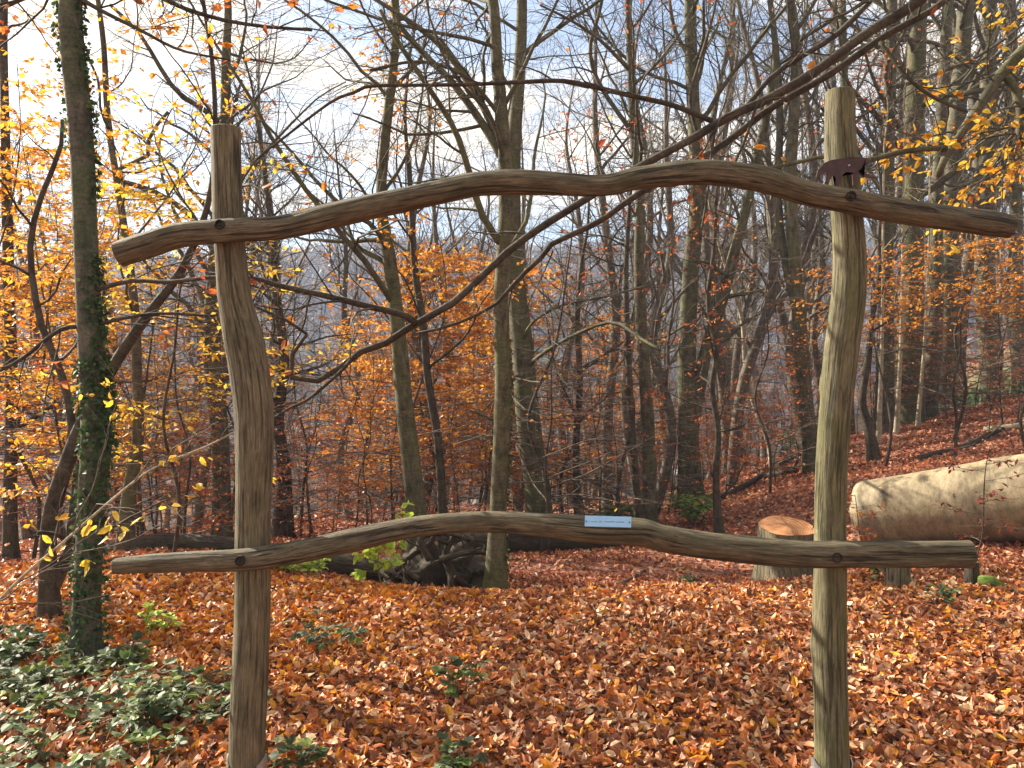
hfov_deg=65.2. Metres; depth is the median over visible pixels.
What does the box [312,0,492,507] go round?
woodland tree
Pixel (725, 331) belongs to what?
woodland tree
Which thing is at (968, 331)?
woodland tree
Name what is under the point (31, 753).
bramble plant
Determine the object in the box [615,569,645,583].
fallen branch
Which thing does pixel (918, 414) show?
young tree
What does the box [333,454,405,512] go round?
beech sapling
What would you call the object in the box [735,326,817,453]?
beech sapling
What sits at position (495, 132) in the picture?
beech tree
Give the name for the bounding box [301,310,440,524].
beech sapling
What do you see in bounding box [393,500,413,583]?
sycamore seedling
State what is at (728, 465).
beech sapling
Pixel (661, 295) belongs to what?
woodland tree
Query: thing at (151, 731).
bramble plant
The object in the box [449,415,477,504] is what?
woodland tree
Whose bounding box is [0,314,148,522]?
beech sapling
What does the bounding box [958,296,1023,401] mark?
beech sapling
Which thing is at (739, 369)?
beech sapling
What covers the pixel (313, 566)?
ground plant
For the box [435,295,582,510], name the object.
beech sapling
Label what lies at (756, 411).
beech sapling
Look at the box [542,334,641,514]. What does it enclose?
beech sapling
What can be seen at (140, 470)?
beech sapling
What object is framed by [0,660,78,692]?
bramble plant
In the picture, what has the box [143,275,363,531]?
beech sapling
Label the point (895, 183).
woodland tree
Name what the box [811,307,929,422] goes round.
beech sapling
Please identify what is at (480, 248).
woodland tree
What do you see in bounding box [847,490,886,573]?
beech seedling
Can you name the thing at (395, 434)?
beech sapling
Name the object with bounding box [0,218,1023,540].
wood
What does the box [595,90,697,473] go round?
woodland tree
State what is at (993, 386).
beech sapling
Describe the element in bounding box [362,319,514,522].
beech sapling
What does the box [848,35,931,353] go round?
woodland tree
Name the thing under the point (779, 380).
beech sapling
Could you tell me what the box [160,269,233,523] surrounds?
woodland tree
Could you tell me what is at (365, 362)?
beech sapling
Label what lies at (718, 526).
beech sapling
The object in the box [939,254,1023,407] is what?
beech sapling
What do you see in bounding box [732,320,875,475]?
beech sapling
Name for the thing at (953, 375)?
beech sapling
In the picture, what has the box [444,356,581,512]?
beech sapling
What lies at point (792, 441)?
green shrub
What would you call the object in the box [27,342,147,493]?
beech sapling
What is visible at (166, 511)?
woodland tree
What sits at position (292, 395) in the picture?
woodland tree
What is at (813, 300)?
woodland tree
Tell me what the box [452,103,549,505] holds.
woodland tree
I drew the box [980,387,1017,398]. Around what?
bramble plant
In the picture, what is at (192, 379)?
beech sapling
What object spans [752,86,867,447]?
woodland tree
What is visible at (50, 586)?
leaning tree
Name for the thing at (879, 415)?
young tree
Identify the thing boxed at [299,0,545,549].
beech tree
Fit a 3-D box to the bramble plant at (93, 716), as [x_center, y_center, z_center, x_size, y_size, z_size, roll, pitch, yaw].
[-1.799,1.477,3.566,0.291,0.146,0.545,0,0,-42]
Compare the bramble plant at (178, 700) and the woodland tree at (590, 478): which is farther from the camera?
the woodland tree at (590, 478)
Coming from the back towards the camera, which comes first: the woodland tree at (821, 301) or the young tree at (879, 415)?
the woodland tree at (821, 301)
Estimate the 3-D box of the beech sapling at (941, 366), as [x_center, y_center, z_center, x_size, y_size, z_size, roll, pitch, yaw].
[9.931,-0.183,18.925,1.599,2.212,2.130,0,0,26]
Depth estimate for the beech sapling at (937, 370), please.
18.45 m
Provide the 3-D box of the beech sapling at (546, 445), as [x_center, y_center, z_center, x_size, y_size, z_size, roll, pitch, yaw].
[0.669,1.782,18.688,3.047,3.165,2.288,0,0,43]
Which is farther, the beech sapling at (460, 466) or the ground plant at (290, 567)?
the beech sapling at (460, 466)
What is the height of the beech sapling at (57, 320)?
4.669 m
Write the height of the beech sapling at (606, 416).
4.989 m
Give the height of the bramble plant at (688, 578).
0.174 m
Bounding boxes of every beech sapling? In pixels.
[0,17,173,510]
[0,73,369,551]
[0,114,225,520]
[0,138,172,486]
[0,159,294,548]
[0,160,165,558]
[0,189,231,528]
[0,192,229,485]
[0,263,206,500]
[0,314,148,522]
[0,327,152,550]
[0,355,287,621]
[0,375,67,530]
[0,411,47,522]
[0,421,117,523]
[0,460,66,525]
[0,474,44,539]
[1,352,153,499]
[4,221,228,535]
[7,299,291,536]
[17,288,193,531]
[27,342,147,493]
[27,342,228,531]
[48,328,233,532]
[61,248,304,539]
[76,400,195,516]
[106,395,233,532]
[107,417,194,506]
[111,242,366,523]
[129,219,303,505]
[130,288,336,476]
[131,317,275,510]
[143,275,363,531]
[144,382,230,532]
[158,417,234,534]
[159,450,211,521]
[176,272,333,511]
[176,396,302,525]
[187,450,234,529]
[206,254,399,536]
[230,328,338,507]
[234,311,389,532]
[271,389,401,537]
[272,399,348,523]
[272,426,329,537]
[274,315,448,536]
[277,196,531,552]
[287,375,421,502]
[290,349,384,513]
[290,363,454,555]
[292,455,335,511]
[295,349,390,480]
[296,395,384,512]
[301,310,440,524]
[301,431,375,531]
[302,241,513,538]
[302,372,468,519]
[306,319,453,519]
[308,462,370,530]
[314,352,437,520]
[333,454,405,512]
[346,299,456,508]
[348,358,449,481]
[349,247,565,511]
[353,345,464,495]
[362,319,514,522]
[367,407,402,502]
[372,401,489,521]
[379,426,462,514]
[385,107,681,553]
[389,414,507,517]
[392,255,603,510]
[393,380,510,511]
[394,405,485,508]
[395,378,524,547]
[417,324,555,511]
[421,380,490,510]
[426,369,560,510]
[427,292,624,514]
[432,394,511,507]
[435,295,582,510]
[436,278,639,554]
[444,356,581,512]
[457,206,705,513]
[474,408,587,494]
[485,161,745,515]
[486,371,623,513]
[509,401,586,505]
[516,315,601,500]
[517,315,709,515]
[540,336,709,545]
[540,389,624,513]
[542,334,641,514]
[544,394,612,508]
[545,308,660,515]
[546,394,620,500]
[551,341,676,515]
[555,423,601,499]
[567,314,677,469]
[568,408,626,501]
[584,407,660,494]
[586,308,726,504]
[589,377,662,495]
[594,334,745,513]
[597,419,628,482]
[612,364,737,515]
[616,381,671,486]
[617,328,743,500]
[626,136,767,533]
[627,420,677,481]
[637,335,747,471]
[654,397,714,469]
[655,302,760,479]
[656,307,752,477]
[659,320,780,478]
[660,395,740,474]
[674,402,724,468]
[677,195,876,493]
[687,415,755,485]
[699,436,722,478]
[700,405,762,490]
[710,354,778,466]
[711,374,794,457]
[712,386,791,469]
[713,413,767,462]
[717,355,800,463]
[724,391,812,487]
[729,340,819,457]
[730,352,821,481]
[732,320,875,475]
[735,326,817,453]
[744,303,816,454]
[745,352,819,459]
[760,239,1001,466]
[810,259,900,423]
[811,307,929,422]
[814,351,875,434]
[817,291,951,418]
[823,297,937,397]
[826,232,1023,456]
[855,316,947,406]
[858,90,1023,440]
[865,302,980,411]
[898,109,1023,409]
[906,316,998,417]
[912,232,1023,447]
[913,233,1023,424]
[925,333,969,400]
[928,275,1023,404]
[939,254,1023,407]
[939,315,982,412]
[947,339,1022,431]
[956,354,982,405]
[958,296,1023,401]
[966,314,1023,420]
[975,302,1023,391]
[978,319,1023,396]
[988,349,1023,394]
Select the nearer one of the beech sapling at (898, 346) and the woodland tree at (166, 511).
the beech sapling at (898, 346)
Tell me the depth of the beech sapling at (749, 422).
17.97 m
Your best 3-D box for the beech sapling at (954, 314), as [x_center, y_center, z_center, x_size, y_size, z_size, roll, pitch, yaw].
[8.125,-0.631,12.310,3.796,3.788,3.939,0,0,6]
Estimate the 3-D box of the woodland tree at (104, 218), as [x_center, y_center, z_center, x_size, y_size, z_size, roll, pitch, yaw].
[-9.131,-1.613,17.324,3.159,10.337,2.866,0,0,1]
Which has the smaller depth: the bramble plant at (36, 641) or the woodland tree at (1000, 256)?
the bramble plant at (36, 641)
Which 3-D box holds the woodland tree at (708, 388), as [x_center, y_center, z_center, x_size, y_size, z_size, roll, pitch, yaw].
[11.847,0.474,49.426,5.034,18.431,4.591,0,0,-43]
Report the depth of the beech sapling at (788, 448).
14.95 m
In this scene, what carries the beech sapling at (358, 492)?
on the ground
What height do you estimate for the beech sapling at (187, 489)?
3.297 m
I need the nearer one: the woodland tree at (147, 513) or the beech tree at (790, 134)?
the beech tree at (790, 134)
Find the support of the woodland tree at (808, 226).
on the ground
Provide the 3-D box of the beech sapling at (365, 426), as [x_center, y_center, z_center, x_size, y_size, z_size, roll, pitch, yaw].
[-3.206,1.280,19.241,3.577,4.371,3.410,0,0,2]
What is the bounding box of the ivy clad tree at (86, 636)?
[0,0,358,657]
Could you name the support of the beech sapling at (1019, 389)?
on the ground
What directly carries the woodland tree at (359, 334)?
on the ground
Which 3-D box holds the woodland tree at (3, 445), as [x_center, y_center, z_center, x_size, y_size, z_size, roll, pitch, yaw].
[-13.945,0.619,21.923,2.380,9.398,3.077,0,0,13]
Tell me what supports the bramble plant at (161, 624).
on the ground
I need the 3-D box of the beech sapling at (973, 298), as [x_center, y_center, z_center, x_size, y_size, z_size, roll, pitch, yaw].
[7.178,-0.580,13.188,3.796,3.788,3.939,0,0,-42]
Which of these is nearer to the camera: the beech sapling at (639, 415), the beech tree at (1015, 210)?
the beech sapling at (639, 415)
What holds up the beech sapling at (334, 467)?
on the ground
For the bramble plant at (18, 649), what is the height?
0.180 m
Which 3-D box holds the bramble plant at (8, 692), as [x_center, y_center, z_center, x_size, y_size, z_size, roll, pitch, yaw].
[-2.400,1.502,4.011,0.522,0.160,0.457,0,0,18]
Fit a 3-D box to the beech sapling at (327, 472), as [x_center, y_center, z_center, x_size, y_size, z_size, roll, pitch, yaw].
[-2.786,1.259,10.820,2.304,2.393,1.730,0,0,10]
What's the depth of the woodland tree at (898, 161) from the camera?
26.49 m
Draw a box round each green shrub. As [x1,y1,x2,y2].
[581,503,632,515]
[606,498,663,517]
[666,488,712,525]
[774,426,796,451]
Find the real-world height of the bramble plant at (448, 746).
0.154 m
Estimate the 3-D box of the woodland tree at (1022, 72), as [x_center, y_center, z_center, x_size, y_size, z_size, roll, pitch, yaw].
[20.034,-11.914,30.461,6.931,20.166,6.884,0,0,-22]
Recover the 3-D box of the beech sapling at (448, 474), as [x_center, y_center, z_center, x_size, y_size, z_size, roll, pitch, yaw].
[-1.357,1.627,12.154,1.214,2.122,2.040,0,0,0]
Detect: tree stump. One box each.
[750,516,813,580]
[884,568,911,588]
[964,561,979,583]
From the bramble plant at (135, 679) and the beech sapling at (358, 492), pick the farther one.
the beech sapling at (358, 492)
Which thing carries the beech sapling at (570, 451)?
on the ground
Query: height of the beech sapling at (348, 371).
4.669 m
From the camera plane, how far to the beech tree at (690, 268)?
15.84 m
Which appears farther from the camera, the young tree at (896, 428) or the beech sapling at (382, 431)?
the beech sapling at (382, 431)
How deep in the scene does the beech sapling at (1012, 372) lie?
21.75 m
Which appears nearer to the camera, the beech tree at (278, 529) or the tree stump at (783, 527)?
the tree stump at (783, 527)
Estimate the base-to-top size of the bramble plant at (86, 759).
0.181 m
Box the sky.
[0,0,1023,269]
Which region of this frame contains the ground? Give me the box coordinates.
[0,253,1023,767]
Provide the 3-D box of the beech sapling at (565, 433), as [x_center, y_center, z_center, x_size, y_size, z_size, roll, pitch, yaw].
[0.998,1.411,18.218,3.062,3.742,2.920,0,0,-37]
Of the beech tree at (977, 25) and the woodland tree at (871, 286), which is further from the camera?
the woodland tree at (871, 286)
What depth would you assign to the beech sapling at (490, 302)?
14.30 m
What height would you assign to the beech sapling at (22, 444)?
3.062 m
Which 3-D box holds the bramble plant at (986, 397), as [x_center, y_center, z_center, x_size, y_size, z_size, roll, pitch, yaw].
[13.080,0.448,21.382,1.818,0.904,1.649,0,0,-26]
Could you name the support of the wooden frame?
on the ground
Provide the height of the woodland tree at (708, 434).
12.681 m
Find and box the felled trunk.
[850,454,1023,541]
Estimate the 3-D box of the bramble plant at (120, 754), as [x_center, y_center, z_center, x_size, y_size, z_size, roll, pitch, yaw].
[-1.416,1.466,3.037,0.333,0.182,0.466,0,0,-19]
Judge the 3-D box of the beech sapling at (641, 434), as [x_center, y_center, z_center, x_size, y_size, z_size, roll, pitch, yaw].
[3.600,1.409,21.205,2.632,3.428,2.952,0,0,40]
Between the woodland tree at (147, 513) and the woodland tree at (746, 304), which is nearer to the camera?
the woodland tree at (746, 304)
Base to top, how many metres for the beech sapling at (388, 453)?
5.430 m
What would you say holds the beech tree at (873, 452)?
on the ground
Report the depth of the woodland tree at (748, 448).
53.54 m
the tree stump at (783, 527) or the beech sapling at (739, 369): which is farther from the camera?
the beech sapling at (739, 369)
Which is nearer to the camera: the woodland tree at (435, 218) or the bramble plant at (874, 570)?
the bramble plant at (874, 570)
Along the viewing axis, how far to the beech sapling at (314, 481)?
22.08 m
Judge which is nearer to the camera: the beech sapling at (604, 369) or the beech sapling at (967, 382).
the beech sapling at (967, 382)
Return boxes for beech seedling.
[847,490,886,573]
[931,445,1023,563]
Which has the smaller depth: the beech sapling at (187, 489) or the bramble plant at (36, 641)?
the bramble plant at (36, 641)
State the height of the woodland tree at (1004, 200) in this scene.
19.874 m
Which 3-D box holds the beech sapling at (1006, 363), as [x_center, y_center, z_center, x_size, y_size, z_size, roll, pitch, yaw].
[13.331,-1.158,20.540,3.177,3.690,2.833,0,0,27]
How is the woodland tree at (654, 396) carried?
on the ground
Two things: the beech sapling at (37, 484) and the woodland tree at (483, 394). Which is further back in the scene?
the woodland tree at (483, 394)
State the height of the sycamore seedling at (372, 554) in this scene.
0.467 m
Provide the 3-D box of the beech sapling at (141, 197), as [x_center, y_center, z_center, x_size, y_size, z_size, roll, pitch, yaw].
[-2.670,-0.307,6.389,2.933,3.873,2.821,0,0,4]
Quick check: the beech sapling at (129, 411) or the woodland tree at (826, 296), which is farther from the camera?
the woodland tree at (826, 296)
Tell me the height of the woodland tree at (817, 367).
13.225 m
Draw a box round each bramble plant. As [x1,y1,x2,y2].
[0,620,47,652]
[0,623,36,644]
[0,624,47,660]
[0,631,42,657]
[0,636,74,666]
[0,653,83,689]
[0,657,61,692]
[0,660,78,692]
[0,660,108,713]
[0,663,72,705]
[0,666,79,716]
[0,693,60,732]
[0,720,75,767]
[0,751,100,767]
[52,647,123,674]
[55,649,157,703]
[63,684,139,736]
[66,664,181,717]
[70,631,152,672]
[85,644,152,670]
[95,734,188,767]
[99,695,229,757]
[118,680,205,723]
[122,658,181,703]
[137,601,182,634]
[151,661,230,695]
[160,669,230,718]
[167,675,271,727]
[265,733,329,767]
[279,606,370,650]
[430,731,488,767]
[432,655,491,697]
[676,568,700,581]
[869,568,885,580]
[922,583,965,605]
[958,394,990,406]
[967,385,1022,402]
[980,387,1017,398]
[993,381,1023,396]
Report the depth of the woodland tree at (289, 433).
40.51 m
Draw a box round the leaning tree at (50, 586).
[0,0,261,619]
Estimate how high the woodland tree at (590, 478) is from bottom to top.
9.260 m
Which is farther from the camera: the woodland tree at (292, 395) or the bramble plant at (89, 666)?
the woodland tree at (292, 395)
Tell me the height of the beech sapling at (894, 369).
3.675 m
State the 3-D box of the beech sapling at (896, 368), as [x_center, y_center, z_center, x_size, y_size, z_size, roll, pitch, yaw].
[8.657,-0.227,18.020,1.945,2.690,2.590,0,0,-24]
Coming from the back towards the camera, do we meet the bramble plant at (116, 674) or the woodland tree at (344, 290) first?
the woodland tree at (344, 290)
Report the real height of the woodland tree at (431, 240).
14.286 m
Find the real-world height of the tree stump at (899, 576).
0.373 m
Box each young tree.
[821,21,957,444]
[863,33,972,433]
[864,8,993,426]
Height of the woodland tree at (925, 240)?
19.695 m
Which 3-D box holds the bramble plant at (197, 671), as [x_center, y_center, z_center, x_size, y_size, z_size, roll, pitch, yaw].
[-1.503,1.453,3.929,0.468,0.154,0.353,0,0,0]
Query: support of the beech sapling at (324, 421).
on the ground
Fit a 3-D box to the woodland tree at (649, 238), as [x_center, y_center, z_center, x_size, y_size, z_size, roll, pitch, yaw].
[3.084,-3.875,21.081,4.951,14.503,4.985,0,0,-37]
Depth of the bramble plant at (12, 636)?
4.59 m
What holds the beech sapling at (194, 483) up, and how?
on the ground
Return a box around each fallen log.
[104,533,323,571]
[323,554,382,581]
[453,533,626,552]
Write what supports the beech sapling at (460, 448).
on the ground
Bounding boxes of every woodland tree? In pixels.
[0,98,76,537]
[0,103,125,537]
[0,185,73,539]
[0,284,57,540]
[20,77,182,529]
[105,458,123,525]
[126,253,202,528]
[127,245,207,526]
[137,484,158,527]
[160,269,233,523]
[168,86,319,534]
[185,0,332,393]
[201,92,315,413]
[217,94,342,399]
[271,397,307,514]
[274,353,318,476]
[274,369,324,515]
[284,73,403,520]
[305,247,381,511]
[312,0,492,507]
[313,481,335,513]
[320,233,391,507]
[352,420,383,508]
[354,124,458,507]
[354,351,396,508]
[365,126,493,503]
[368,56,498,512]
[370,405,400,507]
[388,113,496,503]
[421,115,549,503]
[441,318,489,504]
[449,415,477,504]
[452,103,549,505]
[455,202,511,503]
[465,76,581,511]
[466,317,514,476]
[523,23,662,503]
[526,0,729,515]
[534,297,590,501]
[541,242,619,500]
[547,213,636,497]
[547,382,582,501]
[549,0,737,498]
[570,279,633,481]
[570,430,598,499]
[582,378,633,497]
[591,0,742,513]
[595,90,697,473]
[599,84,734,488]
[616,0,822,467]
[620,264,698,480]
[632,0,815,474]
[633,275,680,472]
[644,0,870,487]
[647,253,680,439]
[653,240,749,432]
[668,267,743,477]
[671,138,781,467]
[677,16,825,464]
[680,132,788,463]
[697,304,741,478]
[700,0,877,448]
[701,383,713,475]
[705,0,923,450]
[705,198,785,456]
[719,56,819,458]
[735,0,877,343]
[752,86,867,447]
[757,39,871,428]
[758,0,951,281]
[762,142,830,390]
[763,210,865,403]
[768,132,831,380]
[782,0,1004,233]
[817,0,972,331]
[819,219,876,384]
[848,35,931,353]
[852,4,1022,260]
[852,49,971,293]
[862,178,899,345]
[868,2,1023,212]
[869,0,1023,408]
[874,14,978,289]
[927,287,976,362]
[933,0,1023,342]
[967,107,1023,324]
[998,2,1023,211]
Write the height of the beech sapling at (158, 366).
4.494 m
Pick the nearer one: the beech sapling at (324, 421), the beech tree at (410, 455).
the beech tree at (410, 455)
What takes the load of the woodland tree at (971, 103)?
on the ground
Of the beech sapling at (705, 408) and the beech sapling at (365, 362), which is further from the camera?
the beech sapling at (705, 408)
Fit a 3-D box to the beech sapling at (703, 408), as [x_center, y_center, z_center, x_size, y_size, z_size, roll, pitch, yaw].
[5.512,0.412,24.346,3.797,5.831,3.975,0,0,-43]
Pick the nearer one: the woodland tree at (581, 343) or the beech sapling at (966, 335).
the beech sapling at (966, 335)
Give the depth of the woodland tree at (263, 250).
17.98 m
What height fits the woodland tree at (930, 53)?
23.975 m
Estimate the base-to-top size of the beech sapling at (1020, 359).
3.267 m
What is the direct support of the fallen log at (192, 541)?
on the ground
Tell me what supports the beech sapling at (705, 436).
on the ground
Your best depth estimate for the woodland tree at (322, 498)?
44.34 m
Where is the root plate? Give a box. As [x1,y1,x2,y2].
[379,512,485,588]
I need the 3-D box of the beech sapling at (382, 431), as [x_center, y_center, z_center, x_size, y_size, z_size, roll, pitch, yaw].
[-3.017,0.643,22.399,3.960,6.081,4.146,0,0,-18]
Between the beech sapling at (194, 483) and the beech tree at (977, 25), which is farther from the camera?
the beech tree at (977, 25)
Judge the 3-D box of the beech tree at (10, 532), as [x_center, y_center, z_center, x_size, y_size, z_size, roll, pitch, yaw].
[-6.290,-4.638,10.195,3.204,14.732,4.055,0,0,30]
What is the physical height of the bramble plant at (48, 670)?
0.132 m
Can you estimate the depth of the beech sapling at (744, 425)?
21.73 m
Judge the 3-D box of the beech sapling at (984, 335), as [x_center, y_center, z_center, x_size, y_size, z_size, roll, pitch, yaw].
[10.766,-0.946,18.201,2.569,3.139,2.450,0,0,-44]
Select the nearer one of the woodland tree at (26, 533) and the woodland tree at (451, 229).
the woodland tree at (26, 533)
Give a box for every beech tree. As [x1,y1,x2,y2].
[0,0,212,559]
[41,0,266,551]
[50,0,376,536]
[140,0,558,552]
[147,0,376,537]
[225,0,695,588]
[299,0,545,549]
[424,0,718,512]
[518,0,719,522]
[520,0,694,517]
[533,0,814,508]
[538,96,659,514]
[648,72,781,469]
[707,0,995,473]
[755,0,1023,434]
[758,0,987,434]
[765,0,1023,416]
[812,0,1023,425]
[821,42,1006,461]
[859,0,1023,404]
[899,0,1023,413]
[926,0,1023,392]
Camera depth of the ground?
9.62 m
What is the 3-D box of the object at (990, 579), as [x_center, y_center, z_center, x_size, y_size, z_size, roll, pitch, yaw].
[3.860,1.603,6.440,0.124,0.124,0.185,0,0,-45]
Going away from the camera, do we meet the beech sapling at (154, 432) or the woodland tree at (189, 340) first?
the beech sapling at (154, 432)
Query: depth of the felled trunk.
8.73 m
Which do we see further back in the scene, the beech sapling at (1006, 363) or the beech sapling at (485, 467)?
the beech sapling at (1006, 363)
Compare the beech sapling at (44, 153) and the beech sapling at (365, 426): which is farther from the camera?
the beech sapling at (365, 426)
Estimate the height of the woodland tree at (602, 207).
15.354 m
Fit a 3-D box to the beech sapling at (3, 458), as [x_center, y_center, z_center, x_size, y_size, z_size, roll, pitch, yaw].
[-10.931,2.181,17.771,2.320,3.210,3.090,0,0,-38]
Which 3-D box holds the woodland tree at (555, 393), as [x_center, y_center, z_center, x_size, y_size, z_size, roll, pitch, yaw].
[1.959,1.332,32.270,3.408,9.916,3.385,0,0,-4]
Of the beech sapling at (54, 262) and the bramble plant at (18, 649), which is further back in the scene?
the beech sapling at (54, 262)
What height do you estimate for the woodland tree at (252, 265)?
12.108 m
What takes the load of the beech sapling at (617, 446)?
on the ground
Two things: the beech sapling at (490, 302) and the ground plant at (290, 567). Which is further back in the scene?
the beech sapling at (490, 302)
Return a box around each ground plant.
[275,564,300,571]
[294,558,330,572]
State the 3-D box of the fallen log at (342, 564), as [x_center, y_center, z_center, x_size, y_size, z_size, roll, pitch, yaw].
[-1.669,2.032,8.847,2.002,0.528,0.334,0,0,-7]
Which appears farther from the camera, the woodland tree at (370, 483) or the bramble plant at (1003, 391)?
the woodland tree at (370, 483)
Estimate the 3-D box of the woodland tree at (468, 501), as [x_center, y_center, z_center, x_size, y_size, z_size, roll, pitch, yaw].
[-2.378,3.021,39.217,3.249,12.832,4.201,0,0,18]
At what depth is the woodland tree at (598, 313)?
29.73 m
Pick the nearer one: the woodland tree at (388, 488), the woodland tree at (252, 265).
the woodland tree at (252, 265)
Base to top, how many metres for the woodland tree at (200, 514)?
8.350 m
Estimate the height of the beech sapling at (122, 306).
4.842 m
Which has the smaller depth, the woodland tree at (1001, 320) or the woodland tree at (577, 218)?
the woodland tree at (577, 218)
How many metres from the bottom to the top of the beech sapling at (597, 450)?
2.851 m
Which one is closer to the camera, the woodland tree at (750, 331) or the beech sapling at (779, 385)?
the beech sapling at (779, 385)
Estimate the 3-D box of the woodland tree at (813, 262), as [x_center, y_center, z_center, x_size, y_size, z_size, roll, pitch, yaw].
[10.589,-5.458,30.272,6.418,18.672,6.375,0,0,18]
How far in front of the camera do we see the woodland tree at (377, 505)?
33.92 m
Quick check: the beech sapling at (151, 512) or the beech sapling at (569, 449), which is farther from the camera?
the beech sapling at (569, 449)
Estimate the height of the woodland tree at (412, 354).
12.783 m
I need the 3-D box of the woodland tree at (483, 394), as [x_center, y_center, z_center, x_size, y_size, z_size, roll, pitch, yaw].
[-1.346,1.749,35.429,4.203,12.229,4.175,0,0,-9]
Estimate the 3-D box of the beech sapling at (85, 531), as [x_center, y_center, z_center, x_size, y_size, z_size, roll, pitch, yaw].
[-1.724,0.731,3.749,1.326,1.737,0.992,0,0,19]
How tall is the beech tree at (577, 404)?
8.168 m
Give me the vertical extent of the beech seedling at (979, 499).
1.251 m
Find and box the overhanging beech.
[152,0,1023,535]
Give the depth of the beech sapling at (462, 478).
18.08 m
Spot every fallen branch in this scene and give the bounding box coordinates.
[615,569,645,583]
[763,440,850,478]
[916,415,1023,459]
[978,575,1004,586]
[983,420,1023,430]
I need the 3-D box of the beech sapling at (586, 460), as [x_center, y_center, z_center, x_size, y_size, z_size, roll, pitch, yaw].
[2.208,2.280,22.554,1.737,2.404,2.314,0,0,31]
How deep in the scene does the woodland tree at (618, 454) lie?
54.18 m
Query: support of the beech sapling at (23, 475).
on the ground
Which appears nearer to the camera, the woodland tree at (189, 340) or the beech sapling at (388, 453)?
the beech sapling at (388, 453)
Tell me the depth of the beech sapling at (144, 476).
16.87 m
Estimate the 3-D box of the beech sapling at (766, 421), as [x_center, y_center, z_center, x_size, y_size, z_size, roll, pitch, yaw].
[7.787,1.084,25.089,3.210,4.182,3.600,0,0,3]
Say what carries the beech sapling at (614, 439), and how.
on the ground
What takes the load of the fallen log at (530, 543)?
on the ground
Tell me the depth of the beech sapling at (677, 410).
20.67 m
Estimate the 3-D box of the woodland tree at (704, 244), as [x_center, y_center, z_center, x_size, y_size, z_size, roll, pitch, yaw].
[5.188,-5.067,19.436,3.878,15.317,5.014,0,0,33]
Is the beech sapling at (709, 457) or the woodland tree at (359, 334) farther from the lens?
the woodland tree at (359, 334)
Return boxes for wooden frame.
[111,86,1017,767]
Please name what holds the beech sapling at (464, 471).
on the ground
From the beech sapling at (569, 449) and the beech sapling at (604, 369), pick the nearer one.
the beech sapling at (569, 449)
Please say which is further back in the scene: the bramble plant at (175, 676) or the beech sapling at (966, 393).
the beech sapling at (966, 393)
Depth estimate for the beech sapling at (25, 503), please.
16.77 m
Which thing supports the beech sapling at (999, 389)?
on the ground
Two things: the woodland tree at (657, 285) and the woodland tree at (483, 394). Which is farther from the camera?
the woodland tree at (483, 394)
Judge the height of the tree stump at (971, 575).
0.325 m
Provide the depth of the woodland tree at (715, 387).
38.92 m
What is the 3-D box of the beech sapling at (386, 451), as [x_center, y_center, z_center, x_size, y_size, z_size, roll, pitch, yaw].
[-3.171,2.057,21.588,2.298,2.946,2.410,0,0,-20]
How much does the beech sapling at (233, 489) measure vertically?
4.897 m
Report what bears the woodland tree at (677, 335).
on the ground
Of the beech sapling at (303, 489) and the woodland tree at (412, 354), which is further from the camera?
the woodland tree at (412, 354)
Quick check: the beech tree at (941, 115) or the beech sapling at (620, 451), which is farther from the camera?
the beech sapling at (620, 451)
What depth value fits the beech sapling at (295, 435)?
17.69 m
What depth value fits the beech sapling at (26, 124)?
6.73 m
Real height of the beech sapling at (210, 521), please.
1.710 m
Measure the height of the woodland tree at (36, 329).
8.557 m
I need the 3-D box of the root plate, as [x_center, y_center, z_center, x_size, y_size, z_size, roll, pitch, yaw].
[-0.819,1.915,8.515,1.402,1.178,1.013,0,0,0]
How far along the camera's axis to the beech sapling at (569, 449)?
18.41 m
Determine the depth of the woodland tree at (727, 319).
40.49 m
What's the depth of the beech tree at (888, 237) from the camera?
17.38 m
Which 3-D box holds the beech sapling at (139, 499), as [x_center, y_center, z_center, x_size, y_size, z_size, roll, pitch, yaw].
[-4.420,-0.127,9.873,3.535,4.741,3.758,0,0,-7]
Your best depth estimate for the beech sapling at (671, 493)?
14.82 m
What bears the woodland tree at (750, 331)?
on the ground
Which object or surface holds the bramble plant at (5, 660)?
on the ground
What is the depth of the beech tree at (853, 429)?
21.89 m
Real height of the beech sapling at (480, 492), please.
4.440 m
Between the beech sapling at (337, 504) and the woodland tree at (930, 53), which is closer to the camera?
the beech sapling at (337, 504)
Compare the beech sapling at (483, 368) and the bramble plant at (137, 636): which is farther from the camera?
the beech sapling at (483, 368)
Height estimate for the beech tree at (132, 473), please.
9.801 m
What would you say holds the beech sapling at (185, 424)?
on the ground
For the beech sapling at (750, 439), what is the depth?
23.14 m
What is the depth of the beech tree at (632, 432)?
12.46 m
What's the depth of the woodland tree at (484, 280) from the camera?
32.65 m
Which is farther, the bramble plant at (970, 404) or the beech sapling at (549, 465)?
the bramble plant at (970, 404)
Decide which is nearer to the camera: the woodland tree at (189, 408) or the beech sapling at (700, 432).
the beech sapling at (700, 432)
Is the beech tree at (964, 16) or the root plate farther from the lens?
the beech tree at (964, 16)
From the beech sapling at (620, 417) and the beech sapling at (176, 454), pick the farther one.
the beech sapling at (620, 417)
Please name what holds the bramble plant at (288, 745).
on the ground
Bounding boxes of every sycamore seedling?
[350,542,402,584]
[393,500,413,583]
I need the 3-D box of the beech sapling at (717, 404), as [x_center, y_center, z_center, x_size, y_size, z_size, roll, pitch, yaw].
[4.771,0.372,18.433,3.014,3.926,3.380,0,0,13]
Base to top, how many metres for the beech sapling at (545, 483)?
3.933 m

